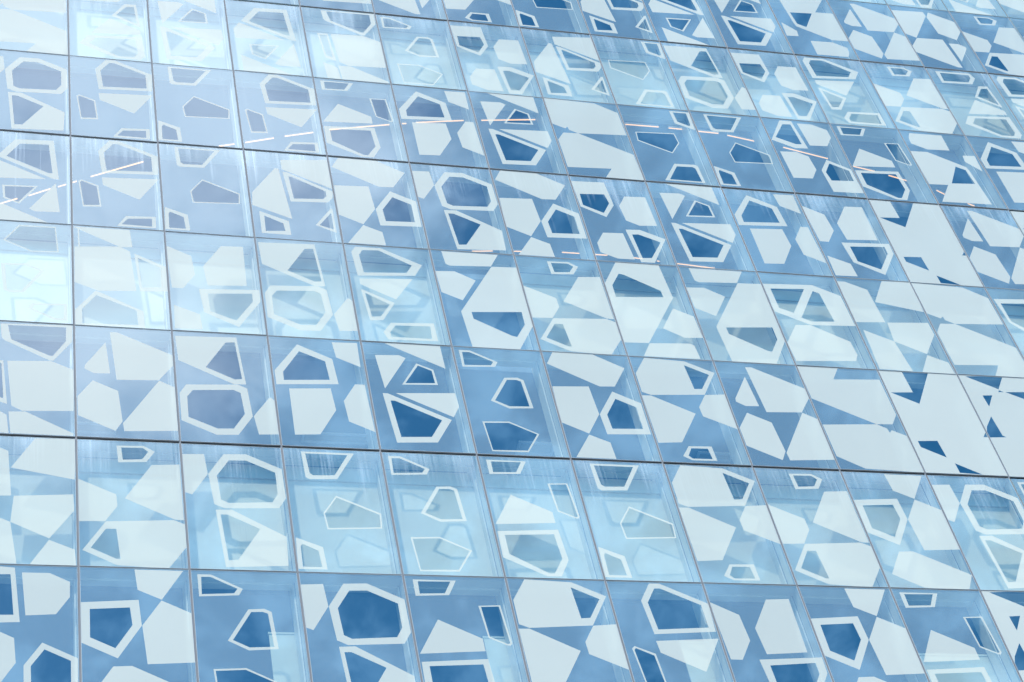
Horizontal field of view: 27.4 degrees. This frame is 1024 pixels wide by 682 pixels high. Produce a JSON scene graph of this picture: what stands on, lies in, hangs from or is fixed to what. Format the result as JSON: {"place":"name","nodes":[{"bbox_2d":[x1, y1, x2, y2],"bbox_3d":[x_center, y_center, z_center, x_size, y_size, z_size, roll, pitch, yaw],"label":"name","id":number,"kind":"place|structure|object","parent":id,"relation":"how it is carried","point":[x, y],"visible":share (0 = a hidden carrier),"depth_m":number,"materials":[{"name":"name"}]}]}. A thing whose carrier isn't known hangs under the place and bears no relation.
{"place":"outdoors","nodes":[
{"label":"outdoors","id":0,"kind":"place"},
{"bbox_3d":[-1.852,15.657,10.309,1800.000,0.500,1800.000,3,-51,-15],"label":"ground","id":1,"kind":"structure","parent":0,"visible":0},
{"bbox_2d":[0,0,1023,681],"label":"glass office building","id":2,"kind":"structure","parent":1,"relation":"on","point":[826,354],"depth_m":31.47,"materials":[{"name":"blue glass"}]},
{"bbox_2d":[0,196,17,202],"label":"linear ceiling light","id":3,"kind":"object","parent":2,"relation":"attached to","point":[7,200],"visible":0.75,"depth_m":36.04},
{"bbox_2d":[29,187,50,195],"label":"linear ceiling light","id":4,"kind":"object","parent":2,"relation":"attached to","point":[39,191],"visible":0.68,"depth_m":36.03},
{"bbox_2d":[58,179,76,186],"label":"linear ceiling light","id":5,"kind":"object","parent":2,"relation":"attached to","point":[64,184],"visible":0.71,"depth_m":36.02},
{"bbox_2d":[77,421,115,434],"bbox_3d":[-6.027,1.225,30.350,0.630,0.116,0.200,3,-51,-15],"label":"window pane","id":6,"kind":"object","parent":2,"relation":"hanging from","point":[89,427],"visible":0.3,"depth_m":30.32,"materials":[{"name":"blue glass"}]},
{"bbox_2d":[90,160,143,176],"bbox_3d":[-6.764,-2.954,36.015,0.940,0.052,0.030,-16,-49,1],"label":"linear ceiling light","id":7,"kind":"object","parent":2,"relation":"attached to","point":[120,167],"visible":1,"depth_m":36.00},
{"bbox_2d":[218,142,233,145],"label":"linear ceiling light","id":8,"kind":"object","parent":2,"relation":"attached to","point":[227,144],"visible":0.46,"depth_m":36.07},
{"bbox_2d":[245,136,273,142],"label":"linear ceiling light","id":9,"kind":"object","parent":2,"relation":"attached to","point":[259,139],"visible":1,"depth_m":36.12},
{"bbox_2d":[284,130,312,136],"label":"linear ceiling light","id":10,"kind":"object","parent":2,"relation":"attached to","point":[298,133],"visible":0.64,"depth_m":36.18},
{"bbox_2d":[330,122,388,129],"bbox_3d":[-2.610,-3.706,36.313,1.096,0.052,0.030,-6,-50,-8],"label":"linear ceiling light","id":11,"kind":"object","parent":2,"relation":"attached to","point":[376,124],"visible":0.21,"depth_m":36.32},
{"bbox_2d":[416,118,463,122],"bbox_3d":[-1.225,-3.824,36.524,0.898,0.052,0.030,-4,-50,-10],"label":"linear ceiling light","id":12,"kind":"object","parent":2,"relation":"attached to","point":[430,121],"visible":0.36,"depth_m":36.49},
{"bbox_2d":[472,250,492,251],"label":"linear ceiling light","id":13,"kind":"object","parent":2,"relation":"attached to","point":[482,250],"visible":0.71,"depth_m":38.48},
{"bbox_2d":[481,117,534,120],"bbox_3d":[-0.066,-3.872,36.743,0.962,0.052,0.030,-2,-50,-11],"label":"linear ceiling light","id":14,"kind":"object","parent":2,"relation":"attached to","point":[501,119],"visible":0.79,"depth_m":36.73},
{"bbox_2d":[561,250,606,255],"bbox_3d":[1.343,-1.627,38.947,0.879,0.052,0.030,3,-51,-15],"label":"linear ceiling light","id":15,"kind":"object","parent":2,"relation":"attached to","point":[576,252],"visible":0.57,"depth_m":38.89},
{"bbox_2d":[625,122,658,127],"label":"linear ceiling light","id":16,"kind":"object","parent":2,"relation":"attached to","point":[640,124],"visible":0.96,"depth_m":37.30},
{"bbox_2d":[668,126,681,129],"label":"linear ceiling light","id":17,"kind":"object","parent":2,"relation":"attached to","point":[674,127],"visible":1,"depth_m":37.46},
{"bbox_2d":[677,262,714,267],"bbox_3d":[3.459,-1.424,39.591,0.763,0.052,0.030,6,-52,-17],"label":"linear ceiling light","id":18,"kind":"object","parent":2,"relation":"attached to","point":[692,264],"visible":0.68,"depth_m":39.58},
{"bbox_2d":[698,129,718,133],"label":"linear ceiling light","id":19,"kind":"object","parent":2,"relation":"attached to","point":[708,131],"visible":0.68,"depth_m":37.63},
{"bbox_2d":[727,133,753,141],"bbox_3d":[4.163,-3.652,37.874,0.646,0.052,0.030,10,-53,-20],"label":"linear ceiling light","id":20,"kind":"object","parent":2,"relation":"attached to","point":[739,137],"visible":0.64,"depth_m":37.84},
{"bbox_2d":[782,145,827,158],"bbox_3d":[5.347,-3.435,38.322,0.942,0.052,0.030,12,-54,-21],"label":"linear ceiling light","id":21,"kind":"object","parent":2,"relation":"attached to","point":[803,151],"visible":1,"depth_m":38.30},
{"bbox_2d":[852,165,874,170],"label":"linear ceiling light","id":22,"kind":"object","parent":2,"relation":"attached to","point":[865,168],"visible":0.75,"depth_m":38.78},
{"bbox_2d":[887,174,906,180],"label":"linear ceiling light","id":23,"kind":"object","parent":2,"relation":"attached to","point":[895,176],"visible":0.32,"depth_m":39.02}
]}

